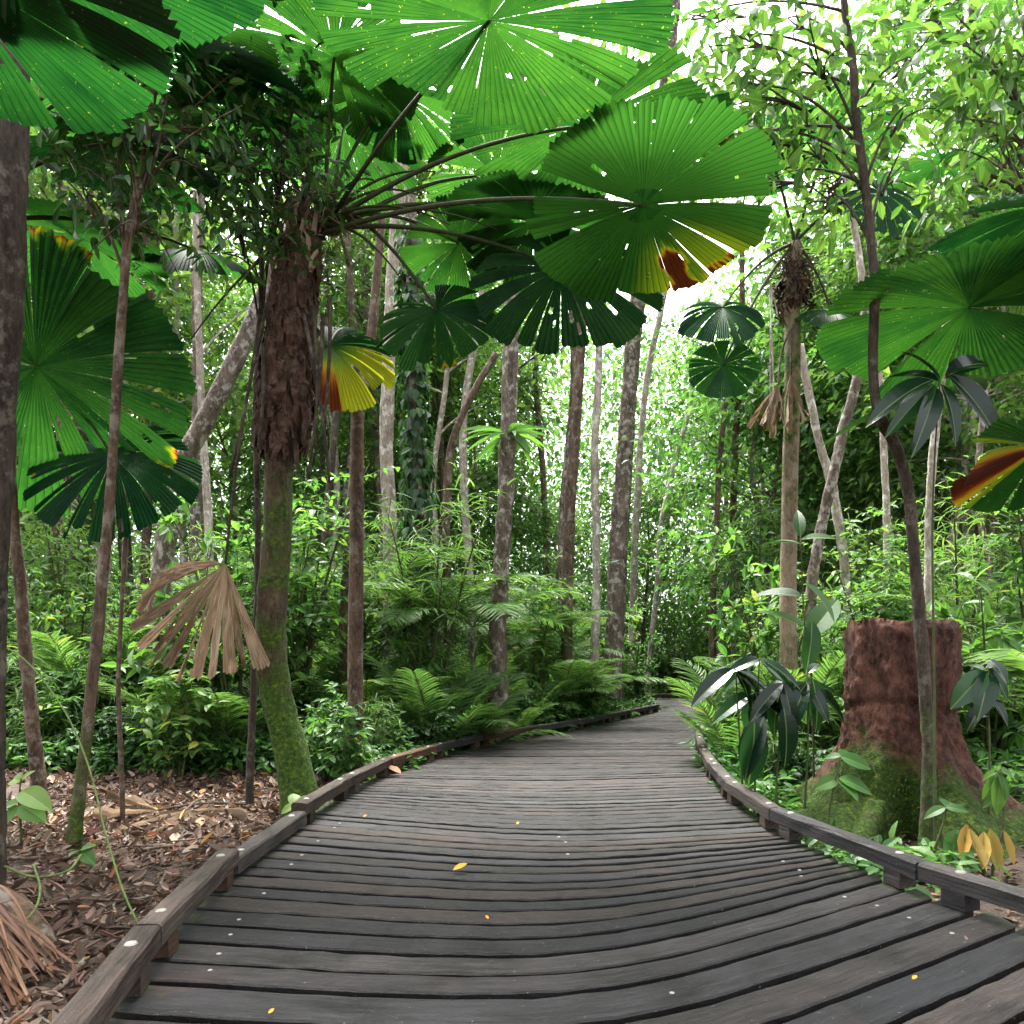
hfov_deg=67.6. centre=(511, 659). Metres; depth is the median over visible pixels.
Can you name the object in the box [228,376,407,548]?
forest tree
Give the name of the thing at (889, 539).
young tree
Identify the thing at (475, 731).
shrub
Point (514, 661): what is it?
shrub
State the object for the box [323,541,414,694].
young tree
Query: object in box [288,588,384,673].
young tree
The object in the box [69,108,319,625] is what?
forest tree
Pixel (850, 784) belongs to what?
seedling
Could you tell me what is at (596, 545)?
tree
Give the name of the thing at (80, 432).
forest tree
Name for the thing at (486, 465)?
forest tree
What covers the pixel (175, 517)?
young tree
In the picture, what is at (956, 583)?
young tree
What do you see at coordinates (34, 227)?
forest tree
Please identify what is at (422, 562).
feather palm
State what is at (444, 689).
shrub
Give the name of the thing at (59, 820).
fallen stick
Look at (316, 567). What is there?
young tree
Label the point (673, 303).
sky
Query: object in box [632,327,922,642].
forest tree
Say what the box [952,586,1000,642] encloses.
young tree
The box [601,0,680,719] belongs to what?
tree
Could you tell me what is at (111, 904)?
fallen stick
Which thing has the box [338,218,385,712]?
tree
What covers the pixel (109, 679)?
shrub
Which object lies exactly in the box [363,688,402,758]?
shrub
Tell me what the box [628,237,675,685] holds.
tree
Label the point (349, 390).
fan palm
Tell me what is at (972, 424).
forest tree
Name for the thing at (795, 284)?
fan palm
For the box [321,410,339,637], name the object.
tree
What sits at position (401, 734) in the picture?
shrub
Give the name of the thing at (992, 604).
young tree
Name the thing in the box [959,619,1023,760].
shrub
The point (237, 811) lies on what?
fallen frond
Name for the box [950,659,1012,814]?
broadleaf sapling
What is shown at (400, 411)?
forest tree
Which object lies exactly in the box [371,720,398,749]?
shrub
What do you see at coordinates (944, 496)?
forest tree
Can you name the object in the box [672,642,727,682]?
shrub
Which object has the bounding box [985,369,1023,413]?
forest tree
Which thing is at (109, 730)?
shrub
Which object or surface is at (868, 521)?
young tree
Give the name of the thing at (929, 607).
shrub
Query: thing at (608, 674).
feather palm
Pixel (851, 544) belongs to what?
young tree
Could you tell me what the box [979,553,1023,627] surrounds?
young tree
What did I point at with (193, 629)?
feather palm
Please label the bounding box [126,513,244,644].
young tree
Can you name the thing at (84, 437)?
forest tree
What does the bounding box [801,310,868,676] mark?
tree
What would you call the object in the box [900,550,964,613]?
young tree
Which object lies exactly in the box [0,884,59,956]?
frond
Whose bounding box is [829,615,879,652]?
shrub
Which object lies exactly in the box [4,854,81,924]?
vine
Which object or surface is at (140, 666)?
shrub
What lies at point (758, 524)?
forest tree
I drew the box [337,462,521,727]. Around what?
young tree
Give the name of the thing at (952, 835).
seedling
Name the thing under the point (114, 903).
fallen stick
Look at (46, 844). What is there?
fallen stick
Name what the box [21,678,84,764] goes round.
shrub
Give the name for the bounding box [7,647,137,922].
vine
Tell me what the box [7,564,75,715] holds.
young tree
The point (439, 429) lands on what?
forest tree
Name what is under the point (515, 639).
feather palm
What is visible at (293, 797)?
seedling
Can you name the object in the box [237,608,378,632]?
feather palm
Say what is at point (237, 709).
feather palm
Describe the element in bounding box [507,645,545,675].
shrub
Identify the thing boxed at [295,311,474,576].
forest tree
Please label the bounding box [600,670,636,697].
feather palm
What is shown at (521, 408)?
forest tree
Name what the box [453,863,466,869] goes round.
fallen leaf
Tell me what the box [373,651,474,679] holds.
feather palm
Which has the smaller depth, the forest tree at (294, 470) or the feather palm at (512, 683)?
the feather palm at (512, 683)
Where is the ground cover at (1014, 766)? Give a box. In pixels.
[5,677,1023,899]
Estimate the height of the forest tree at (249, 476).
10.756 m
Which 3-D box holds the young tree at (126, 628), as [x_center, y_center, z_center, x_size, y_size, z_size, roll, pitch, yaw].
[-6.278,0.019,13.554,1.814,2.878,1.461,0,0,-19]
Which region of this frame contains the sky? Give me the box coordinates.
[35,0,1023,662]
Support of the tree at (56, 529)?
on the ground at (94, 957)
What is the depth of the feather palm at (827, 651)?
10.70 m
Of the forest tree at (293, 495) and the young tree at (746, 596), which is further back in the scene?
the forest tree at (293, 495)
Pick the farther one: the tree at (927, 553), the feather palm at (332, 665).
the feather palm at (332, 665)
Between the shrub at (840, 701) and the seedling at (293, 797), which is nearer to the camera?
the seedling at (293, 797)
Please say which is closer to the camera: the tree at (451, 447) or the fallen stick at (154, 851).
the fallen stick at (154, 851)
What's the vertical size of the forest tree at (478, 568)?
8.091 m
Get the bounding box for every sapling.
[10,462,47,814]
[22,25,310,849]
[116,537,127,822]
[690,656,844,814]
[753,510,840,777]
[820,351,1000,861]
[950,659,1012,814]
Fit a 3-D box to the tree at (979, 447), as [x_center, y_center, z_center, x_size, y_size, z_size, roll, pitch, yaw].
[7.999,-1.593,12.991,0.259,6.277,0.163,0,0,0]
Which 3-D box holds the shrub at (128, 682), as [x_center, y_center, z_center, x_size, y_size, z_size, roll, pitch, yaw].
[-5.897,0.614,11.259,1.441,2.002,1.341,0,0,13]
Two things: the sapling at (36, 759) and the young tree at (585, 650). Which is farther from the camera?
the young tree at (585, 650)
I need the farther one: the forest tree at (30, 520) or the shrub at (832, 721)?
the forest tree at (30, 520)
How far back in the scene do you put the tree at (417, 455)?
14.38 m
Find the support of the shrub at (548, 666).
on the ground at (94, 957)
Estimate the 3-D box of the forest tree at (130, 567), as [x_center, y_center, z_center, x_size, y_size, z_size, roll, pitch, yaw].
[-11.479,-8.463,21.931,9.142,20.248,10.888,0,0,44]
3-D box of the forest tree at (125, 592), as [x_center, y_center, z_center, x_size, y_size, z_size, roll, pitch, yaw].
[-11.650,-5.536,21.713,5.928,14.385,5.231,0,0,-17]
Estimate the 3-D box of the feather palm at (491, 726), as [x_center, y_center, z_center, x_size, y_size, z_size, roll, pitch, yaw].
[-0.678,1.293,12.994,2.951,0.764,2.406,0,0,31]
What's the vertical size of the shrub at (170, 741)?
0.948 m
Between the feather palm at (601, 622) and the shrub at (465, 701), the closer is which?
the shrub at (465, 701)
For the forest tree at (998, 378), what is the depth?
18.15 m
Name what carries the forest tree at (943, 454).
on the ground at (94, 957)
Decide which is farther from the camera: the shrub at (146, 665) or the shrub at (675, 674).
the shrub at (675, 674)
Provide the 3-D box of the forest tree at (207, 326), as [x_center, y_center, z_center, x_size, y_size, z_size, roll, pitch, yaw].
[-11.394,-7.744,22.951,8.523,18.875,10.150,0,0,1]
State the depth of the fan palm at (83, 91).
6.90 m
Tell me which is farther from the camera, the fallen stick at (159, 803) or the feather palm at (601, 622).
the feather palm at (601, 622)
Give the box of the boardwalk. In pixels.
[50,693,1023,1023]
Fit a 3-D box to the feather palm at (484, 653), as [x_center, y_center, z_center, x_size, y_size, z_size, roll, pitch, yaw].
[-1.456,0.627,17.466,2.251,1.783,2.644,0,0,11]
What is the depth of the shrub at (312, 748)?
9.66 m
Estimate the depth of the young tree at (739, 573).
17.99 m
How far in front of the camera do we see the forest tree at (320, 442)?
21.28 m
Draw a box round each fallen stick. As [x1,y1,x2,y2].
[1,956,88,1023]
[7,847,37,859]
[7,856,68,859]
[7,869,34,875]
[12,825,35,839]
[29,897,57,910]
[31,837,77,855]
[34,886,169,907]
[36,807,94,832]
[61,925,129,940]
[76,860,195,877]
[78,894,133,919]
[91,843,195,852]
[112,888,149,917]
[119,847,182,850]
[125,842,173,867]
[126,799,213,806]
[128,818,194,828]
[142,838,221,850]
[150,862,188,892]
[161,833,255,842]
[187,803,279,813]
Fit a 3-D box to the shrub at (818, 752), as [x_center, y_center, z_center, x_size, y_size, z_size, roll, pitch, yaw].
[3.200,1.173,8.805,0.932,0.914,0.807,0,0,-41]
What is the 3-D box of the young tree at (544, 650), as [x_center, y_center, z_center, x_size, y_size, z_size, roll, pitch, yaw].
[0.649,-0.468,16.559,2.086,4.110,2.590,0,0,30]
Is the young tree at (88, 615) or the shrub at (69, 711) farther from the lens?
the young tree at (88, 615)
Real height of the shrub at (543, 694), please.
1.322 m
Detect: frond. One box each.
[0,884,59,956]
[0,885,89,1020]
[93,791,244,828]
[119,798,247,836]
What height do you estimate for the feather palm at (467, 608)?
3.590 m
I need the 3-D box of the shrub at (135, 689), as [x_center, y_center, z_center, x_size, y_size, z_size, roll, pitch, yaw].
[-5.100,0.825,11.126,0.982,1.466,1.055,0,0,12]
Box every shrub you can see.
[6,630,137,736]
[6,658,42,739]
[6,668,80,766]
[6,691,69,763]
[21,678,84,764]
[24,648,127,735]
[24,656,138,740]
[49,717,100,770]
[56,702,136,772]
[60,635,142,735]
[100,581,249,722]
[103,700,196,773]
[110,681,186,729]
[114,668,165,728]
[121,635,195,713]
[124,645,229,777]
[138,709,194,773]
[155,645,233,702]
[184,689,265,767]
[194,682,248,740]
[242,688,309,757]
[299,679,367,781]
[303,681,380,775]
[304,694,372,748]
[321,716,375,772]
[342,731,384,783]
[363,675,386,713]
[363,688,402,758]
[363,689,398,731]
[364,726,388,756]
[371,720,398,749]
[378,709,415,752]
[383,614,482,709]
[389,721,426,748]
[394,700,460,757]
[401,699,469,740]
[417,686,460,742]
[427,701,459,738]
[442,702,494,750]
[455,675,477,721]
[486,654,525,668]
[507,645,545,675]
[510,683,553,735]
[517,674,566,728]
[529,653,557,690]
[533,682,576,729]
[554,642,617,725]
[587,681,610,722]
[623,667,655,716]
[639,648,677,693]
[649,622,703,697]
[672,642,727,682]
[677,639,708,687]
[684,626,705,655]
[687,623,730,656]
[706,688,744,741]
[728,690,815,788]
[760,639,828,685]
[762,722,830,788]
[767,714,839,778]
[777,714,823,762]
[778,683,843,755]
[820,655,844,710]
[823,639,843,678]
[824,696,844,738]
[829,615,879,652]
[909,601,968,664]
[926,565,1023,765]
[957,702,987,762]
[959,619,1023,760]
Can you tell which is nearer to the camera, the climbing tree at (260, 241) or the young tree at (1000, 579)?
the climbing tree at (260, 241)
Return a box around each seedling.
[6,770,52,844]
[68,843,96,879]
[281,793,305,813]
[815,749,871,849]
[924,798,968,864]
[957,821,1015,878]
[982,767,1017,843]
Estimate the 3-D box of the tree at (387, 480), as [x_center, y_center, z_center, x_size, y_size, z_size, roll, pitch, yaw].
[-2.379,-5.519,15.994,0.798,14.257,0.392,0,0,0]
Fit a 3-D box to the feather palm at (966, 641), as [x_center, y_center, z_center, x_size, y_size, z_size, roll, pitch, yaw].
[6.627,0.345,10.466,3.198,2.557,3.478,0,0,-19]
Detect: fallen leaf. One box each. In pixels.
[389,765,400,773]
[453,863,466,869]
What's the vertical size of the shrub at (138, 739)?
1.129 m
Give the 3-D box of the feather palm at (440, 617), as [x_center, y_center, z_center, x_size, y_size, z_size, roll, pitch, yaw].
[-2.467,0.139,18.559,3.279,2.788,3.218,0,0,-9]
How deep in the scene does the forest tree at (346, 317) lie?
23.27 m
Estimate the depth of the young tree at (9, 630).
13.92 m
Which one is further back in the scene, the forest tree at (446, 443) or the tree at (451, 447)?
the forest tree at (446, 443)
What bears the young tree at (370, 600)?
on the ground at (94, 957)
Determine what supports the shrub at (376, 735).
on the ground at (94, 957)
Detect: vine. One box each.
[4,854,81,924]
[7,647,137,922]
[769,284,777,419]
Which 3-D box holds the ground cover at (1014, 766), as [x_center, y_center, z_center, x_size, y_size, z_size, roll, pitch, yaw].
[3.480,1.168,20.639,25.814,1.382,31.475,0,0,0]
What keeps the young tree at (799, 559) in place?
on the ground at (94, 957)
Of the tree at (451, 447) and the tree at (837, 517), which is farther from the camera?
the tree at (451, 447)
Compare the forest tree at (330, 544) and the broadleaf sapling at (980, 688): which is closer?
the broadleaf sapling at (980, 688)
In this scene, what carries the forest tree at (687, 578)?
on the ground at (94, 957)
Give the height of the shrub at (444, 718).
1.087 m
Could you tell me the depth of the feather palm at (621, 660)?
20.05 m
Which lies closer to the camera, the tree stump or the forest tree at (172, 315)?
the tree stump
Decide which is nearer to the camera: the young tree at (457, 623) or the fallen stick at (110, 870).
the fallen stick at (110, 870)
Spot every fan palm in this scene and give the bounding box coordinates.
[0,0,280,542]
[83,0,785,817]
[311,326,395,783]
[677,86,922,680]
[814,140,1023,512]
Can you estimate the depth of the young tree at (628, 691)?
21.25 m
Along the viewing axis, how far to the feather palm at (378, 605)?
15.37 m
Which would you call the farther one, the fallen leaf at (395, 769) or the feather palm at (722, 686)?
the feather palm at (722, 686)
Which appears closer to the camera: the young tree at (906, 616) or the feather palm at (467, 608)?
the young tree at (906, 616)
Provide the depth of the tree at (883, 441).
12.94 m
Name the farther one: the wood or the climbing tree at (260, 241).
the wood
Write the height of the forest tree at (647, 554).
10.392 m
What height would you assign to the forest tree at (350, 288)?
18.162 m
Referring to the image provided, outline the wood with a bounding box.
[25,256,1020,692]
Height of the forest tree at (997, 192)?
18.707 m
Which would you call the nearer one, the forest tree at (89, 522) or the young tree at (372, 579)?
the young tree at (372, 579)
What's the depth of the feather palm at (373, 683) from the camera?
11.75 m
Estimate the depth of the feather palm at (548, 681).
16.55 m
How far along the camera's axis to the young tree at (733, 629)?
11.29 m
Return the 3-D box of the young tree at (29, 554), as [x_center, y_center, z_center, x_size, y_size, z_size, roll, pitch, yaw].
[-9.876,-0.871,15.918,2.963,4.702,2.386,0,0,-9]
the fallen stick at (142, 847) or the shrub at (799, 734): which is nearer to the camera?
the fallen stick at (142, 847)
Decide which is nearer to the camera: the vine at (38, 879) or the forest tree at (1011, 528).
the vine at (38, 879)
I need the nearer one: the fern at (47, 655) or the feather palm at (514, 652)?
the fern at (47, 655)
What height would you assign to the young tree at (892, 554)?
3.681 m
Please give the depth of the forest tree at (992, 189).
17.54 m
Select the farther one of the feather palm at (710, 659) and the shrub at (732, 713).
the feather palm at (710, 659)
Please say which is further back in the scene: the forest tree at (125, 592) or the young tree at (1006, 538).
the forest tree at (125, 592)
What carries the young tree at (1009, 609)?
on the ground at (94, 957)
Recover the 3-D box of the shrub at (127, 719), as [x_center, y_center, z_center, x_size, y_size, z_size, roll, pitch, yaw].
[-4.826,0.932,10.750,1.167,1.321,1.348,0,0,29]
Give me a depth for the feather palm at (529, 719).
14.11 m
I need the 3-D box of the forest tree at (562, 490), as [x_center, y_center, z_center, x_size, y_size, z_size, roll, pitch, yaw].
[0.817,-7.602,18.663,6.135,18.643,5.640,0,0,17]
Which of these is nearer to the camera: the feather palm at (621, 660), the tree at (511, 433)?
the tree at (511, 433)
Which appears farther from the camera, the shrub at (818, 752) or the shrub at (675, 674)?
the shrub at (675, 674)
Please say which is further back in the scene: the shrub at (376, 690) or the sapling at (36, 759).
the shrub at (376, 690)
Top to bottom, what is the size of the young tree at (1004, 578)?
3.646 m
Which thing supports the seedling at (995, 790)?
on the ground at (94, 957)
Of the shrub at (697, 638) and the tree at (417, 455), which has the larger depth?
the shrub at (697, 638)
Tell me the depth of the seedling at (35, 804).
6.18 m
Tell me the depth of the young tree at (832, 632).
11.93 m
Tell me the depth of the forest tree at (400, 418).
24.42 m
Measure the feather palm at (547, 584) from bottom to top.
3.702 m
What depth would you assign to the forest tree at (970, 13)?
17.90 m
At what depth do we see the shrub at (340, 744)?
8.99 m
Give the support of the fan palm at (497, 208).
on the ground at (94, 957)
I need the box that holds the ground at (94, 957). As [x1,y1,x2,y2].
[0,689,1023,1023]
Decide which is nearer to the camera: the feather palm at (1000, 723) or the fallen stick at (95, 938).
the fallen stick at (95, 938)
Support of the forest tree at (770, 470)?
on the ground at (94, 957)
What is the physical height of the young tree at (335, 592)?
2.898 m
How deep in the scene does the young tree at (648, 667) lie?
21.60 m
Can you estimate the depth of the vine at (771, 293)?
10.19 m
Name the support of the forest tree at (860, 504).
on the ground at (94, 957)
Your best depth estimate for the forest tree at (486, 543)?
34.47 m
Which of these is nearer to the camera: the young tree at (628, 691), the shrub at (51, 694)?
the shrub at (51, 694)
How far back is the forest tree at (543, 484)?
26.18 m
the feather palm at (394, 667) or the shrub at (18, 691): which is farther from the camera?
the feather palm at (394, 667)
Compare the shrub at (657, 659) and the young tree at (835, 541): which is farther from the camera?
the shrub at (657, 659)
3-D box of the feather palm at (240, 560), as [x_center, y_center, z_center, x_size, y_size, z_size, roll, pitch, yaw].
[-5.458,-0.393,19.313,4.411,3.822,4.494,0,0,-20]
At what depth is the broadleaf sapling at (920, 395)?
5.84 m
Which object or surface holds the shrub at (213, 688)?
on the ground at (94, 957)
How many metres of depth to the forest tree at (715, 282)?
23.60 m
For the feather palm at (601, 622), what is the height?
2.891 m
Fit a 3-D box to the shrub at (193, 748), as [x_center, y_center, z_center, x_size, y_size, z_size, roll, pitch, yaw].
[-4.178,0.679,9.532,1.244,1.729,1.158,0,0,-22]
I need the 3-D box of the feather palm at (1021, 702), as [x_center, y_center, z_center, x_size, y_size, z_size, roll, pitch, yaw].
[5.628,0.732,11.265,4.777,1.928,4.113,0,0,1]
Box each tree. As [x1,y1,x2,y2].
[0,40,29,886]
[6,591,86,731]
[7,465,134,700]
[7,509,117,677]
[7,509,139,647]
[7,545,41,679]
[7,548,44,651]
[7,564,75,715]
[8,77,48,666]
[10,589,78,643]
[16,126,262,591]
[16,400,87,623]
[16,404,139,630]
[16,458,118,622]
[20,383,90,581]
[27,79,251,591]
[28,128,243,622]
[28,183,208,561]
[30,38,262,634]
[30,132,222,649]
[39,131,208,638]
[41,344,226,638]
[49,410,70,631]
[54,194,156,646]
[59,546,181,654]
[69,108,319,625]
[80,146,260,606]
[88,592,142,711]
[96,219,204,618]
[107,582,202,675]
[117,335,371,629]
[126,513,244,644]
[128,492,321,758]
[134,210,250,638]
[139,210,158,615]
[143,174,309,698]
[152,0,374,806]
[180,187,459,572]
[180,284,250,572]
[186,280,249,591]
[189,192,205,627]
[206,235,380,571]
[207,463,399,727]
[209,403,379,642]
[225,468,379,733]
[228,50,569,577]
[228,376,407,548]
[233,107,524,624]
[237,418,346,565]
[238,501,340,649]
[245,106,447,655]
[270,87,440,570]
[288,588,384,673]
[290,547,339,639]
[290,577,367,685]
[292,513,398,654]
[293,455,455,560]
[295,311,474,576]
[317,324,432,654]
[318,107,549,546]
[320,272,406,554]
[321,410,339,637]
[323,256,488,445]
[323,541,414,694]
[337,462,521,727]
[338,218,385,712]
[339,338,459,549]
[341,494,454,676]
[342,557,401,666]
[356,218,549,652]
[370,226,495,514]
[371,332,591,656]
[379,84,572,655]
[379,132,410,677]
[390,624,441,666]
[392,175,439,662]
[397,486,512,653]
[403,164,540,571]
[427,242,497,454]
[431,627,467,686]
[433,345,553,617]
[441,352,498,675]
[450,513,520,650]
[452,562,478,655]
[454,621,468,666]
[458,254,591,648]
[458,618,488,655]
[461,35,553,741]
[468,466,646,653]
[469,128,609,665]
[475,586,536,668]
[482,0,679,665]
[508,549,588,700]
[509,581,545,667]
[512,503,642,655]
[521,620,579,673]
[531,607,591,670]
[560,211,586,730]
[574,621,603,665]
[576,468,717,692]
[585,599,646,706]
[590,210,602,701]
[600,0,1023,857]
[600,327,922,616]
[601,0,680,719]
[623,630,662,714]
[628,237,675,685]
[631,282,803,688]
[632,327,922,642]
[633,175,809,659]
[645,367,696,703]
[666,425,813,628]
[671,230,824,606]
[681,480,820,710]
[686,179,961,497]
[692,525,851,741]
[705,104,1019,577]
[707,337,950,600]
[707,496,806,661]
[708,401,727,706]
[717,523,776,655]
[719,17,1022,621]
[719,290,949,573]
[722,406,948,583]
[724,493,819,640]
[732,563,833,661]
[740,524,859,656]
[746,570,830,664]
[769,469,905,564]
[769,518,879,640]
[773,588,869,679]
[778,0,1023,590]
[797,514,958,662]
[798,500,940,670]
[799,502,951,661]
[800,343,852,618]
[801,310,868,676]
[804,542,912,677]
[805,189,1023,604]
[806,510,879,599]
[819,465,1005,579]
[825,387,1023,603]
[826,217,1023,594]
[826,531,923,642]
[829,550,923,674]
[836,463,1021,581]
[842,0,1023,233]
[842,171,892,607]
[857,524,954,617]
[866,549,954,610]
[873,468,1022,652]
[878,0,1023,594]
[890,68,1023,535]
[894,157,1023,564]
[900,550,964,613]
[902,470,1023,587]
[909,226,1022,583]
[912,58,1021,590]
[913,410,1023,596]
[920,535,1023,642]
[922,554,1020,614]
[924,321,948,619]
[926,129,1023,568]
[936,525,1023,627]
[936,568,1020,629]
[938,444,1023,680]
[940,568,1019,628]
[942,130,1022,562]
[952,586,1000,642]
[975,381,990,633]
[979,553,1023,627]
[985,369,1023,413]
[990,555,1022,614]
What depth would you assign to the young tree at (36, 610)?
18.39 m
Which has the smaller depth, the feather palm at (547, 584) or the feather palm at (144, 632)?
the feather palm at (144, 632)
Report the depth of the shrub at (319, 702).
10.98 m
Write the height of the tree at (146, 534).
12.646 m
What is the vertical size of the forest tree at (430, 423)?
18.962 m
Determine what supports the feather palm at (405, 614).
on the ground at (94, 957)
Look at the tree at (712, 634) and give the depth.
18.96 m
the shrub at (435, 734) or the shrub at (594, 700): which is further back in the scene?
the shrub at (594, 700)
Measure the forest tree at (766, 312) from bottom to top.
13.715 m
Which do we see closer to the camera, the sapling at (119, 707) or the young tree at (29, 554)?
the sapling at (119, 707)
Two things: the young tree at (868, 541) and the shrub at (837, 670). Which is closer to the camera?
the shrub at (837, 670)
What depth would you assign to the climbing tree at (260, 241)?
7.18 m
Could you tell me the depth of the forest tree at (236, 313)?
23.61 m
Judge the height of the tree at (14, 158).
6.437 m
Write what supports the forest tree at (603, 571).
on the ground at (94, 957)
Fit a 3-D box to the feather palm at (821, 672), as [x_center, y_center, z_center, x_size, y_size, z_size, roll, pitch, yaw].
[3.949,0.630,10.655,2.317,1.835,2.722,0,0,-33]
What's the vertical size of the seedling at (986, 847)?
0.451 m
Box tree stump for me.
[779,618,1023,859]
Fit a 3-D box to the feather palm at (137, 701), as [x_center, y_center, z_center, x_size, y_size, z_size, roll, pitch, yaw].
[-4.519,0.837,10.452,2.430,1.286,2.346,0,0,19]
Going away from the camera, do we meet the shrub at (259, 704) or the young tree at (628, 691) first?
the shrub at (259, 704)
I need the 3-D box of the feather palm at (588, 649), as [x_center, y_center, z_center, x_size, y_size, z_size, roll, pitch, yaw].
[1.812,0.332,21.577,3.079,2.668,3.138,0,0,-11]
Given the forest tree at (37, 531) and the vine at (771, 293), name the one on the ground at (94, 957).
the forest tree at (37, 531)
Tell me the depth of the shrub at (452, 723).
11.74 m
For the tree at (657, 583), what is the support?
on the ground at (94, 957)
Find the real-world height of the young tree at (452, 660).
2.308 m
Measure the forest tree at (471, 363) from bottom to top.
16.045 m
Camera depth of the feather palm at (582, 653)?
18.08 m
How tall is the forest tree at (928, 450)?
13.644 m
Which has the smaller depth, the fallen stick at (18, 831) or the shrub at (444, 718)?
the fallen stick at (18, 831)
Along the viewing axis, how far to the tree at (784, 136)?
6.28 m
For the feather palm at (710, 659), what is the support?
on the ground at (94, 957)
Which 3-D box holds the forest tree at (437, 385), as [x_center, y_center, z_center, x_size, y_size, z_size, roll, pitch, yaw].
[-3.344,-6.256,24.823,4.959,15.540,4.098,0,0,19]
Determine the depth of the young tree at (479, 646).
24.06 m
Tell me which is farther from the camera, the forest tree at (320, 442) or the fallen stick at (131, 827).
the forest tree at (320, 442)
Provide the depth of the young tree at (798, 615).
13.39 m
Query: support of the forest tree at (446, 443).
on the ground at (94, 957)
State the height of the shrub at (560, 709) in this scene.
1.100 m
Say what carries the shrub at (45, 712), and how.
on the ground at (94, 957)
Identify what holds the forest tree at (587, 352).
on the ground at (94, 957)
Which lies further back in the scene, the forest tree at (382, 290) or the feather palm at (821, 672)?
the forest tree at (382, 290)
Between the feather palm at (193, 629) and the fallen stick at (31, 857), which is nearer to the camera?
the fallen stick at (31, 857)
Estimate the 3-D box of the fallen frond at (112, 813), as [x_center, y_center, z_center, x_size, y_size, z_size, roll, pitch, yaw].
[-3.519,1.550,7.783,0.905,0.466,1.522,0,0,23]
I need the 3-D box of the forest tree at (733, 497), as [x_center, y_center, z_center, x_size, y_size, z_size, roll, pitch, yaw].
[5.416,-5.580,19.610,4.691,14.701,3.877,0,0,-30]
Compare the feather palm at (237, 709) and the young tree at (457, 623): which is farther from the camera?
the young tree at (457, 623)
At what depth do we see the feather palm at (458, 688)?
12.92 m
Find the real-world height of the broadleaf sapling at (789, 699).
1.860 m
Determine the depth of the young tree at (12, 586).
16.76 m
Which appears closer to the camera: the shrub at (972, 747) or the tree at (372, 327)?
the shrub at (972, 747)
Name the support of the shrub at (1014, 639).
on the ground at (94, 957)
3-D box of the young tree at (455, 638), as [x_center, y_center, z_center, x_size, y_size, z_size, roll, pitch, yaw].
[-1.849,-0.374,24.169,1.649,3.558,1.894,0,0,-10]
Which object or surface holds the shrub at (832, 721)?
on the ground at (94, 957)
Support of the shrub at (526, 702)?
on the ground at (94, 957)
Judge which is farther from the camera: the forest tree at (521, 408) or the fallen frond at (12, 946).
the forest tree at (521, 408)
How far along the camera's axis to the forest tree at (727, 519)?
31.01 m
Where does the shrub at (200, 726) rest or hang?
on the ground at (94, 957)
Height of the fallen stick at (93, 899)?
0.051 m
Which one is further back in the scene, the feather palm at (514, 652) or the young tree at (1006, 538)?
the feather palm at (514, 652)
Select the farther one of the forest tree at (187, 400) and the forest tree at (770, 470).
the forest tree at (770, 470)
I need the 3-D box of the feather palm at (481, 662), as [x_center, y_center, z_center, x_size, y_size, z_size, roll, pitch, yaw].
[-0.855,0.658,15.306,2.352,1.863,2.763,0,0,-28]
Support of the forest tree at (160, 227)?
on the ground at (94, 957)
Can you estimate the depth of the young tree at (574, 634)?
19.63 m
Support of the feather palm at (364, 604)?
on the ground at (94, 957)
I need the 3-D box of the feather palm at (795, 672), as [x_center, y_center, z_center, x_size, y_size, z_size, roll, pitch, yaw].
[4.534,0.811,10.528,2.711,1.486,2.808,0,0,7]
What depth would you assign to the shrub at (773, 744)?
8.74 m
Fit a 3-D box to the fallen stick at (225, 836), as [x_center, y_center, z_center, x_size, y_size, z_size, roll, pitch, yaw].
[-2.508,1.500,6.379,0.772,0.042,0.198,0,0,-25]
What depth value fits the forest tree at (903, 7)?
17.99 m
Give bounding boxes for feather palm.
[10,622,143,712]
[81,675,257,756]
[103,623,249,686]
[127,618,307,698]
[154,675,318,742]
[215,559,301,606]
[229,668,468,705]
[232,561,388,638]
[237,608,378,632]
[237,635,378,694]
[248,566,451,604]
[288,544,493,669]
[289,591,380,615]
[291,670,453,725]
[291,673,384,695]
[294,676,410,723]
[320,572,549,656]
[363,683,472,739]
[365,606,474,662]
[365,681,487,704]
[367,656,458,687]
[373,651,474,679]
[377,584,588,713]
[378,572,478,625]
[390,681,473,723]
[401,584,526,650]
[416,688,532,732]
[431,643,541,685]
[438,605,572,636]
[442,580,600,617]
[453,666,526,708]
[456,609,614,691]
[456,645,536,696]
[458,647,487,673]
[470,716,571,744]
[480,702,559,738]
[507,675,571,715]
[510,631,628,658]
[516,678,613,709]
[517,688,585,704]
[524,666,620,715]
[534,614,642,648]
[537,625,624,650]
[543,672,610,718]
[576,668,623,713]
[585,653,632,676]
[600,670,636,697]
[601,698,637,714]
[663,658,817,759]
[692,656,775,684]
[692,682,739,715]
[693,650,845,727]
[753,665,841,725]
[766,648,1023,708]
[799,711,843,743]
[819,650,972,678]
[858,592,1023,759]
[957,689,1020,738]
[962,647,1023,713]
[979,711,1022,752]

